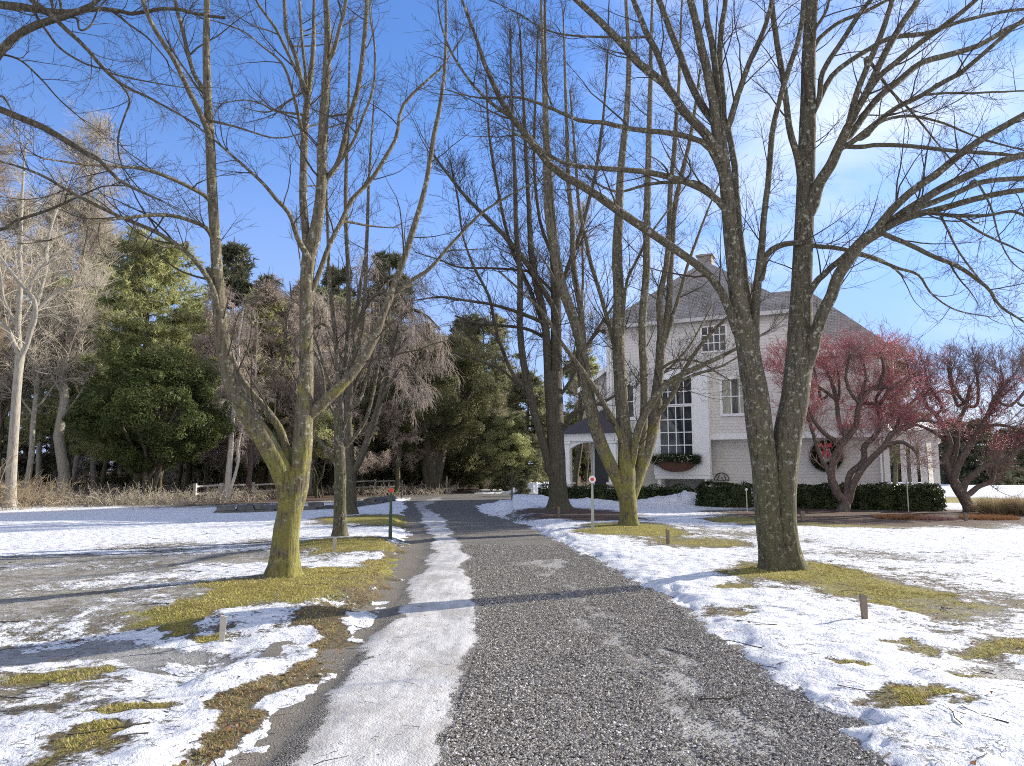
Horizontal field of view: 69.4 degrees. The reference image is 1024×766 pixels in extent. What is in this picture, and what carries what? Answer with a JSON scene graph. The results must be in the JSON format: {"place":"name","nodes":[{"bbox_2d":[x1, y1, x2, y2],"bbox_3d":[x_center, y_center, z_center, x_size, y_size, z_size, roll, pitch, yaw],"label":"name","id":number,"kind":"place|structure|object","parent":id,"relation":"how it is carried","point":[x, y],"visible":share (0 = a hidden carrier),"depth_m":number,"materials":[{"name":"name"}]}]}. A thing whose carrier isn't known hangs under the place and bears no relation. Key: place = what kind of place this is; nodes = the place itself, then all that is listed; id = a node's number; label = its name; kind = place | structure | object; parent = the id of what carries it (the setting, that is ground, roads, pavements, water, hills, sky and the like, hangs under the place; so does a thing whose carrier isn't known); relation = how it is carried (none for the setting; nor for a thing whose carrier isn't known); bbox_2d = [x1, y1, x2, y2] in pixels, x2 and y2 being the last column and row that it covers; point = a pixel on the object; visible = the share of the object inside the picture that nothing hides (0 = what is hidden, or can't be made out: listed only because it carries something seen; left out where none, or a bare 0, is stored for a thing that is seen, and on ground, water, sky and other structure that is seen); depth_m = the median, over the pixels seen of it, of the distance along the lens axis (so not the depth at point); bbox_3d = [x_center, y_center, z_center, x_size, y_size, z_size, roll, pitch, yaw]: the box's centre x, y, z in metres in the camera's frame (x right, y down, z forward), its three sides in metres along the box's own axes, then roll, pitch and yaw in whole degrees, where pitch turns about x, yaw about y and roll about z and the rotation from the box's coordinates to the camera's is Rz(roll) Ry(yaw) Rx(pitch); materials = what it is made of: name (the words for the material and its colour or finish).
{"place":"outdoors","nodes":[
{"label":"outdoors","id":0,"kind":"place"},
{"bbox_2d":[0,471,1023,765],"bbox_3d":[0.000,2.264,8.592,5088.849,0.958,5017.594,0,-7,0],"label":"ground","id":1,"kind":"structure","parent":0,"point":[126,645],"depth_m":8.08,"materials":[{"name":"snow"}]},
{"bbox_2d":[0,119,47,388],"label":"tawny tree","id":2,"kind":"object","parent":1,"relation":"on","point":[2,178],"visible":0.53,"depth_m":32.40,"materials":[{"name":"beige plant"}]},
{"bbox_2d":[0,267,56,451],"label":"bare tree","id":3,"kind":"object","parent":1,"relation":"on","point":[3,407],"visible":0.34,"depth_m":39.85,"materials":[{"name":"grey plant"}]},
{"bbox_2d":[1,390,56,490],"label":"conifer","id":4,"kind":"object","parent":1,"relation":"on","point":[22,463],"visible":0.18,"depth_m":55.01,"materials":[{"name":"green plant"}]},
{"bbox_2d":[0,186,64,480],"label":"tan tree","id":5,"kind":"object","parent":1,"relation":"on","point":[26,212],"visible":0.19,"depth_m":46.41,"materials":[{"name":"beige plant"}]},
{"bbox_2d":[3,222,80,490],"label":"tan tree","id":6,"kind":"object","parent":1,"relation":"on","point":[38,458],"visible":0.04,"depth_m":51.58,"materials":[{"name":"beige plant"}]},
{"bbox_2d":[0,443,87,510],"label":"brush","id":7,"kind":"object","parent":1,"relation":"on","point":[19,494],"visible":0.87,"depth_m":29.92,"materials":[{"name":"plant"}]},
{"bbox_2d":[0,182,101,494],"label":"tan tree","id":8,"kind":"object","parent":1,"relation":"on","point":[32,350],"visible":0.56,"depth_m":36.74,"materials":[{"name":"beige plant"}]},
{"bbox_2d":[43,306,64,489],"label":"bare tree","id":9,"kind":"object","parent":1,"relation":"on","point":[52,449],"visible":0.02,"depth_m":55.76,"materials":[{"name":"grey plant"}]},
{"bbox_2d":[0,125,114,507],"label":"pale bare tree","id":10,"kind":"object","parent":1,"relation":"on","point":[20,349],"visible":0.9,"depth_m":29.27,"materials":[{"name":"beige plant"}]},
{"bbox_2d":[48,274,90,487],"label":"bare tree","id":11,"kind":"object","parent":1,"relation":"on","point":[70,455],"depth_m":51.85,"materials":[{"name":"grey plant"}]},
{"bbox_2d":[3,101,139,501],"bbox_3d":[-21.936,-4.302,37.566,5.396,21.136,5.381,-4,-8,33],"label":"tall pale tree","id":12,"kind":"object","parent":1,"relation":"on","point":[60,448],"visible":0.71,"depth_m":37.65,"materials":[{"name":"beige plant"}]},
{"bbox_2d":[4,268,140,462],"bbox_3d":[-26.854,0.018,45.190,9.677,14.233,10.432,6,-9,-43],"label":"bare tree","id":13,"kind":"object","parent":1,"relation":"on","point":[45,423],"visible":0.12,"depth_m":43.91,"materials":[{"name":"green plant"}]},
{"bbox_2d":[35,428,110,486],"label":"conifer","id":14,"kind":"object","parent":1,"relation":"on","point":[80,470],"visible":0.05,"depth_m":61.30,"materials":[{"name":"green plant"}]},
{"bbox_2d":[53,221,130,489],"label":"tan tree","id":15,"kind":"object","parent":1,"relation":"on","point":[75,467],"visible":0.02,"depth_m":52.94,"materials":[{"name":"beige plant"}]},
{"bbox_2d":[99,460,107,490],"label":"bare tree","id":16,"kind":"object","parent":1,"relation":"on","point":[103,475],"visible":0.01,"depth_m":55.52,"materials":[{"name":"brown plant"}]},
{"bbox_2d":[76,232,133,489],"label":"tan tree","id":17,"kind":"object","parent":1,"relation":"on","point":[93,474],"visible":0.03,"depth_m":53.20,"materials":[{"name":"beige plant"}]},
{"bbox_2d":[85,454,142,489],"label":"conifer","id":18,"kind":"object","parent":1,"relation":"on","point":[121,480],"visible":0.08,"depth_m":56.71,"materials":[{"name":"green plant"}]},
{"bbox_2d":[0,0,253,244],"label":"overhanging tree","id":19,"kind":"object","parent":1,"relation":"on","point":[57,16],"visible":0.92,"depth_m":9.37,"materials":[{"name":"brown plant"}]},
{"bbox_2d":[28,225,235,493],"bbox_3d":[-20.872,-0.961,42.450,11.308,15.515,11.560,0,-7,0],"label":"pine tree","id":20,"kind":"object","parent":1,"relation":"on","point":[160,334],"visible":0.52,"depth_m":41.15,"materials":[{"name":"green plant"}]},
{"bbox_2d":[111,268,153,489],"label":"tan tree","id":21,"kind":"object","parent":1,"relation":"on","point":[119,473],"visible":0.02,"depth_m":56.81,"materials":[{"name":"beige plant"}]},
{"bbox_2d":[61,344,238,502],"bbox_3d":[-17.248,2.102,35.804,7.839,7.918,8.029,0,-7,0],"label":"evergreen shrub","id":22,"kind":"object","parent":1,"relation":"on","point":[99,414],"visible":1,"depth_m":34.51,"materials":[{"name":"green plant"}]},
{"bbox_2d":[176,414,187,490],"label":"bare tree","id":23,"kind":"object","parent":1,"relation":"on","point":[179,478],"visible":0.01,"depth_m":49.74,"materials":[{"name":"brown plant"}]},
{"bbox_2d":[160,301,242,492],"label":"pine tree","id":24,"kind":"object","parent":1,"relation":"on","point":[189,470],"visible":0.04,"depth_m":49.56,"materials":[{"name":"green plant"}]},
{"bbox_2d":[193,483,222,500],"bbox_3d":[-15.639,5.748,38.090,0.171,1.170,2.240,-2,-7,15],"label":"rail fence","id":25,"kind":"object","parent":1,"relation":"on","point":[196,486],"visible":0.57,"depth_m":37.82,"materials":[{"name":"white wood"}]},
{"bbox_2d":[1,448,421,490],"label":"dark undergrowth","id":26,"kind":"object","parent":1,"relation":"on","point":[168,477],"visible":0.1,"depth_m":58.15,"materials":[{"name":"plant"}]},
{"bbox_2d":[202,324,224,494],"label":"bare tree","id":27,"kind":"object","parent":1,"relation":"on","point":[206,475],"visible":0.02,"depth_m":44.88,"materials":[{"name":"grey plant"}]},
{"bbox_2d":[183,237,261,488],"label":"conifer","id":28,"kind":"object","parent":1,"relation":"on","point":[230,252],"visible":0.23,"depth_m":60.40,"materials":[{"name":"green plant"}]},
{"bbox_2d":[219,615,226,641],"bbox_3d":[-2.759,2.414,7.036,0.063,0.405,0.026,5,-8,-17],"label":"wooden stake","id":29,"kind":"object","parent":1,"relation":"on","point":[223,622],"visible":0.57,"depth_m":7.04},
{"bbox_2d":[183,276,276,483],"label":"weeping tree","id":30,"kind":"object","parent":1,"relation":"on","point":[204,339],"visible":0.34,"depth_m":40.70,"materials":[{"name":"brown plant"}]},
{"bbox_2d":[204,291,265,501],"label":"birch","id":31,"kind":"object","parent":1,"relation":"on","point":[228,486],"visible":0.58,"depth_m":36.51,"materials":[{"name":"grey plant"}]},
{"bbox_2d":[228,309,249,490],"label":"bare tree","id":32,"kind":"object","parent":1,"relation":"on","point":[237,480],"visible":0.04,"depth_m":54.88,"materials":[{"name":"brown plant"}]},
{"bbox_2d":[200,274,288,487],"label":"weeping tree","id":33,"kind":"object","parent":1,"relation":"on","point":[271,294],"visible":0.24,"depth_m":49.48,"materials":[{"name":"brown plant"}]},
{"bbox_2d":[222,482,276,495],"bbox_3d":[-14.476,6.133,41.367,0.182,1.170,4.932,-3,-7,22],"label":"rail fence","id":34,"kind":"object","parent":1,"relation":"on","point":[253,484],"visible":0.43,"depth_m":41.36,"materials":[{"name":"grey wood"}]},
{"bbox_2d":[214,267,288,489],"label":"conifer","id":35,"kind":"object","parent":1,"relation":"on","point":[264,276],"depth_m":60.44,"materials":[{"name":"green plant"}]},
{"bbox_2d":[244,309,270,498],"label":"pine tree","id":36,"kind":"object","parent":1,"relation":"on","point":[250,457],"visible":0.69,"depth_m":40.19,"materials":[{"name":"green plant"}]},
{"bbox_2d":[220,288,298,493],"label":"pine tree","id":37,"kind":"object","parent":1,"relation":"on","point":[241,469],"visible":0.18,"depth_m":49.58,"materials":[{"name":"green plant"}]},
{"bbox_2d":[243,321,281,489],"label":"bare tree","id":38,"kind":"object","parent":1,"relation":"on","point":[271,356],"visible":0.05,"depth_m":49.79,"materials":[{"name":"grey plant"}]},
{"bbox_2d":[234,400,292,494],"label":"evergreen tree","id":39,"kind":"object","parent":1,"relation":"on","point":[270,405],"visible":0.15,"depth_m":44.39,"materials":[{"name":"green plant"}]},
{"bbox_2d":[213,273,322,496],"bbox_3d":[-14.654,0.088,44.381,6.409,14.036,6.364,3,-7,-24],"label":"weeping tree","id":40,"kind":"object","parent":1,"relation":"on","point":[280,398],"visible":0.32,"depth_m":43.57,"materials":[{"name":"brown plant"}]},
{"bbox_2d":[269,292,298,425],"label":"bare tree","id":41,"kind":"object","parent":1,"relation":"on","point":[285,314],"visible":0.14,"depth_m":51.31,"materials":[{"name":"brown plant"}]},
{"bbox_2d":[0,0,574,577],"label":"bare tree","id":42,"kind":"object","parent":1,"relation":"on","point":[288,466],"visible":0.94,"depth_m":10.69,"materials":[{"name":"brown plant"}]},
{"bbox_2d":[0,477,590,507],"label":"underbrush","id":43,"kind":"object","parent":1,"relation":"on","point":[124,497],"visible":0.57,"depth_m":34.26,"materials":[{"name":"plant"}]},
{"bbox_2d":[213,495,397,512],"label":"stone wall","id":44,"kind":"structure","parent":1,"relation":"on","point":[240,508],"depth_m":27.46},
{"bbox_2d":[284,294,334,494],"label":"tan tree","id":45,"kind":"object","parent":1,"relation":"on","point":[316,380],"visible":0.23,"depth_m":46.94,"materials":[{"name":"brown plant"}]},
{"bbox_2d":[263,291,360,494],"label":"weeping tree","id":46,"kind":"object","parent":1,"relation":"on","point":[343,324],"visible":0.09,"depth_m":48.38,"materials":[{"name":"brown plant"}]},
{"bbox_2d":[294,407,352,497],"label":"evergreen tree","id":47,"kind":"object","parent":1,"relation":"on","point":[327,416],"visible":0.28,"depth_m":41.36,"materials":[{"name":"green plant"}]},
{"bbox_2d":[255,1,414,536],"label":"slender bare tree","id":48,"kind":"object","parent":1,"relation":"on","point":[340,528],"visible":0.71,"depth_m":17.13,"materials":[{"name":"brown plant"}]},
{"bbox_2d":[290,285,387,490],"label":"pine tree","id":49,"kind":"object","parent":1,"relation":"on","point":[329,477],"visible":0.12,"depth_m":52.76,"materials":[{"name":"green plant"}]},
{"bbox_2d":[315,256,378,485],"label":"conifer","id":50,"kind":"object","parent":1,"relation":"on","point":[340,278],"visible":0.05,"depth_m":62.90,"materials":[{"name":"green plant"}]},
{"bbox_2d":[313,324,391,475],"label":"weeping tree","id":51,"kind":"object","parent":1,"relation":"on","point":[372,457],"visible":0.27,"depth_m":43.05,"materials":[{"name":"brown plant"}]},
{"bbox_2d":[341,302,385,486],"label":"tan tree","id":52,"kind":"object","parent":1,"relation":"on","point":[360,475],"visible":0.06,"depth_m":53.97,"materials":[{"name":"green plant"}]},
{"bbox_2d":[282,227,467,514],"bbox_3d":[-4.812,-0.404,26.546,7.201,10.798,4.656,-4,-8,32],"label":"weeping tree","id":53,"kind":"object","parent":1,"relation":"on","point":[353,466],"visible":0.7,"depth_m":25.20,"materials":[{"name":"brown plant"}]},
{"bbox_2d":[356,479,394,491],"bbox_3d":[-9.385,7.211,50.755,3.881,1.220,0.198,6,-9,-42],"label":"rail fence","id":54,"kind":"object","parent":1,"relation":"on","point":[374,481],"visible":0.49,"depth_m":50.70,"materials":[{"name":"grey wood"}]},
{"bbox_2d":[388,488,392,539],"bbox_3d":[-2.685,2.947,16.359,0.096,1.238,0.042,0,-7,0],"label":"driveway marker","id":55,"kind":"object","parent":1,"relation":"on","point":[390,520],"visible":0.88,"depth_m":16.36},
{"bbox_2d":[354,289,435,485],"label":"pine tree","id":56,"kind":"object","parent":1,"relation":"on","point":[405,473],"visible":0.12,"depth_m":56.32,"materials":[{"name":"green plant"}]},
{"bbox_2d":[354,246,440,488],"bbox_3d":[-11.329,-1.363,62.421,9.317,21.378,9.571,-6,-9,40],"label":"conifer","id":57,"kind":"object","parent":1,"relation":"on","point":[395,258],"visible":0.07,"depth_m":62.74,"materials":[{"name":"green plant"}]},
{"bbox_2d":[365,327,433,494],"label":"evergreen tree","id":58,"kind":"object","parent":1,"relation":"on","point":[399,445],"visible":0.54,"depth_m":47.42,"materials":[{"name":"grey plant"}]},
{"bbox_2d":[359,324,508,493],"bbox_3d":[-5.193,1.870,50.064,10.213,11.832,10.601,0,-7,0],"label":"yew tree","id":59,"kind":"object","parent":1,"relation":"on","point":[459,416],"visible":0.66,"depth_m":48.48,"materials":[{"name":"green plant"}]},
{"bbox_2d":[409,332,479,486],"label":"pine tree","id":60,"kind":"object","parent":1,"relation":"on","point":[443,479],"visible":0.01,"depth_m":61.84,"materials":[{"name":"green plant"}]},
{"bbox_2d":[447,313,494,486],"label":"conifer","id":61,"kind":"object","parent":1,"relation":"on","point":[452,483],"visible":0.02,"depth_m":68.30,"materials":[{"name":"green plant"}]},
{"bbox_2d":[440,311,531,489],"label":"pine tree","id":62,"kind":"object","parent":1,"relation":"on","point":[462,466],"visible":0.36,"depth_m":58.57,"materials":[{"name":"green plant"}]},
{"bbox_2d":[487,393,510,450],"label":"tan tree","id":63,"kind":"object","parent":1,"relation":"on","point":[496,412],"visible":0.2,"depth_m":57.52,"materials":[{"name":"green plant"}]},
{"bbox_2d":[479,416,535,490],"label":"evergreen tree","id":64,"kind":"object","parent":1,"relation":"on","point":[521,444],"visible":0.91,"depth_m":52.22,"materials":[{"name":"green plant"}]},
{"bbox_2d":[0,526,1023,765],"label":"grass","id":65,"kind":"structure","parent":1,"relation":"on","point":[202,749],"depth_m":8.22,"materials":[{"name":"plant"}]},
{"bbox_2d":[0,520,1023,765],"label":"fallen twigs","id":66,"kind":"object","parent":1,"relation":"on","point":[474,674],"depth_m":5.27,"materials":[{"name":"wood"}]},
{"bbox_2d":[509,479,534,494],"bbox_3d":[0.607,6.579,45.518,1.666,1.445,1.547,0,-7,0],"label":"bush","id":67,"kind":"object","parent":1,"relation":"on","point":[522,485],"visible":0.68,"depth_m":45.38,"materials":[{"name":"green plant"}]},
{"bbox_2d":[394,0,653,509],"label":"tall bare tree","id":68,"kind":"object","parent":1,"relation":"on","point":[552,447],"visible":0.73,"depth_m":27.62,"materials":[{"name":"brown plant"}]},
{"bbox_2d":[476,368,579,490],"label":"hemlock","id":69,"kind":"object","parent":1,"relation":"on","point":[516,396],"visible":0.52,"depth_m":54.08,"materials":[{"name":"green plant"}]},
{"bbox_2d":[562,195,600,485],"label":"slim tree","id":70,"kind":"object","parent":1,"relation":"on","point":[575,479],"visible":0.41,"depth_m":45.93,"materials":[{"name":"brown plant"}]},
{"bbox_2d":[563,350,601,485],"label":"pine tree","id":71,"kind":"object","parent":1,"relation":"on","point":[583,463],"visible":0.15,"depth_m":73.39,"materials":[{"name":"green plant"}]},
{"bbox_2d":[576,411,590,485],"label":"bare tree","id":72,"kind":"object","parent":1,"relation":"on","point":[587,447],"visible":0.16,"depth_m":65.25,"materials":[{"name":"brown plant"}]},
{"bbox_2d":[589,476,595,530],"bbox_3d":[1.933,2.937,17.767,0.170,1.405,0.048,0,-7,0],"label":"driveway marker","id":73,"kind":"object","parent":1,"relation":"on","point":[592,479],"visible":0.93,"depth_m":17.78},
{"bbox_2d":[538,483,695,499],"bbox_3d":[4.926,5.316,35.681,7.996,1.075,1.375,-3,-8,27],"label":"hedge","id":74,"kind":"object","parent":1,"relation":"on","point":[583,491],"visible":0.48,"depth_m":35.36,"materials":[{"name":"green plant"}]},
{"bbox_2d":[454,0,788,525],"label":"multi stem tree","id":75,"kind":"object","parent":1,"relation":"on","point":[627,474],"visible":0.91,"depth_m":19.73,"materials":[{"name":"brown plant"}]},
{"bbox_2d":[378,0,1023,571],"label":"bare tree","id":76,"kind":"object","parent":1,"relation":"on","point":[774,454],"visible":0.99,"depth_m":11.26,"materials":[{"name":"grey plant"}]},
{"bbox_2d":[695,480,753,507],"bbox_3d":[9.050,4.709,31.334,2.638,1.228,1.451,-3,-7,26],"label":"hedge","id":77,"kind":"object","parent":1,"relation":"on","point":[719,494],"visible":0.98,"depth_m":30.88,"materials":[{"name":"green plant"}]},
{"bbox_2d":[564,253,943,501],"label":"house","id":78,"kind":"structure","parent":1,"relation":"on","point":[712,432],"depth_m":35.44,"materials":[{"name":"grey"}]},
{"bbox_2d":[592,442,607,488],"bbox_3d":[4.543,4.492,38.038,0.822,3.053,0.107,-3,-8,27],"label":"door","id":79,"kind":"structure","parent":78,"relation":"in","point":[600,473],"depth_m":38.09,"materials":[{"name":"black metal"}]},
{"bbox_2d":[615,383,636,419],"bbox_3d":[5.758,0.954,37.461,1.135,1.880,0.105,-3,-8,27],"label":"window","id":80,"kind":"structure","parent":78,"relation":"in","point":[630,393],"depth_m":37.30,"materials":[{"name":"white glass"}]},
{"bbox_2d":[650,451,703,471],"bbox_3d":[7.831,3.725,35.368,2.716,1.039,1.121,-3,-8,27],"label":"flower box","id":81,"kind":"object","parent":78,"relation":"attached to","point":[681,463],"visible":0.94,"depth_m":35.17,"materials":[{"name":"green plant"}]},
{"bbox_2d":[700,324,727,352],"bbox_3d":[9.753,-2.137,35.774,1.268,1.329,0.105,-3,-8,27],"label":"window","id":82,"kind":"structure","parent":78,"relation":"in","point":[722,330],"depth_m":35.75,"materials":[{"name":"white glass"}]},
{"bbox_2d":[719,376,744,415],"bbox_3d":[10.568,0.628,35.032,1.430,1.864,0.105,-3,-8,27],"label":"window","id":83,"kind":"structure","parent":78,"relation":"in","point":[728,408],"depth_m":35.12,"materials":[{"name":"white glass"}]},
{"bbox_2d":[809,440,843,472],"bbox_3d":[14.111,3.273,33.266,1.530,1.529,0.496,-3,-8,27],"label":"wreath","id":84,"kind":"object","parent":78,"relation":"attached to","point":[815,464],"visible":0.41,"depth_m":33.26,"materials":[{"name":"green plant"}]},
{"bbox_2d":[797,482,860,508],"bbox_3d":[12.679,4.597,30.195,3.056,1.194,1.442,-1,-7,11],"label":"hedge","id":85,"kind":"object","parent":1,"relation":"on","point":[818,496],"visible":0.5,"depth_m":29.81,"materials":[{"name":"green plant"}]},
{"bbox_2d":[859,594,867,618],"bbox_3d":[3.642,2.388,7.651,0.078,0.416,0.032,1,-7,-17],"label":"wooden stake","id":86,"kind":"object","parent":1,"relation":"on","point":[863,605],"visible":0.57,"depth_m":7.65,"materials":[{"name":"brown wood"}]},
{"bbox_2d":[761,311,977,511],"bbox_3d":[13.561,1.086,28.032,9.112,8.328,5.998,0,-7,0],"label":"crabapple tree","id":87,"kind":"object","parent":1,"relation":"on","point":[845,498],"visible":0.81,"depth_m":28.02,"materials":[{"name":"red plant"}]},
{"bbox_2d":[856,481,947,510],"bbox_3d":[15.250,4.484,29.152,3.258,1.222,1.512,-2,-7,20],"label":"hedge","id":88,"kind":"object","parent":1,"relation":"on","point":[925,496],"visible":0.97,"depth_m":28.71,"materials":[{"name":"green plant"}]},
{"bbox_2d":[873,513,942,519],"bbox_3d":[12.976,4.385,24.258,2.183,0.207,2.148,0,-7,0],"label":"grass clump","id":89,"kind":"object","parent":1,"relation":"on","point":[899,516],"visible":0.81,"depth_m":24.09,"materials":[{"name":"brown plant"}]},
{"bbox_2d":[887,344,932,484],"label":"pine tree","id":90,"kind":"object","parent":1,"relation":"on","point":[895,469],"visible":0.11,"depth_m":61.02,"materials":[{"name":"green plant"}]},
{"bbox_2d":[890,451,940,481],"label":"window","id":91,"kind":"structure","parent":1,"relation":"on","point":[900,474],"depth_m":95.80,"materials":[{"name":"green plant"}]},
{"bbox_2d":[918,515,957,520],"bbox_3d":[13.518,4.301,23.479,1.241,0.208,1.175,0,-7,0],"label":"grass clump","id":92,"kind":"object","parent":1,"relation":"on","point":[945,518],"visible":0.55,"depth_m":23.22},
{"bbox_2d":[872,329,1023,511],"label":"crabapple tree","id":93,"kind":"object","parent":1,"relation":"on","point":[952,466],"visible":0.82,"depth_m":27.82,"materials":[{"name":"red plant"}]},
{"bbox_2d":[917,419,983,481],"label":"conifer","id":94,"kind":"object","parent":1,"relation":"on","point":[940,450],"visible":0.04,"depth_m":86.60,"materials":[{"name":"green plant"}]},
{"bbox_2d":[938,416,1023,484],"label":"conifer","id":95,"kind":"object","parent":1,"relation":"on","point":[968,466],"visible":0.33,"depth_m":77.97,"materials":[{"name":"green plant"}]},
{"bbox_2d":[957,512,1022,519],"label":"grass clump","id":96,"kind":"object","parent":1,"relation":"on","point":[985,517],"visible":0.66,"depth_m":23.30,"materials":[{"name":"brown plant"}]},
{"bbox_2d":[966,494,1023,514],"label":"grass clump","id":97,"kind":"object","parent":1,"relation":"on","point":[987,506],"visible":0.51,"depth_m":26.27,"materials":[{"name":"plant"}]},
{"bbox_2d":[972,428,1023,483],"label":"conifer","id":98,"kind":"object","parent":1,"relation":"on","point":[1020,456],"visible":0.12,"depth_m":82.20,"materials":[{"name":"green plant"}]},
{"bbox_2d":[999,493,1023,514],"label":"grass clump","id":99,"kind":"object","parent":1,"relation":"on","point":[1019,508],"visible":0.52,"depth_m":25.76,"materials":[{"name":"plant"}]},
{"bbox_2d":[0,0,1023,469],"label":"sky","id":100,"kind":"structure","parent":0,"point":[854,172],"materials":[{"name":"blue"}]},
{"bbox_2d":[223,493,878,765],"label":"driveway","id":101,"kind":"structure","parent":0,"point":[445,526],"depth_m":5.91,"materials":[{"name":"gravel"}]},
{"bbox_2d":[233,544,896,765],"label":"gravel","id":102,"kind":"structure","parent":101,"relation":"on","point":[635,752],"depth_m":5.31,"materials":[{"name":"gravel"}]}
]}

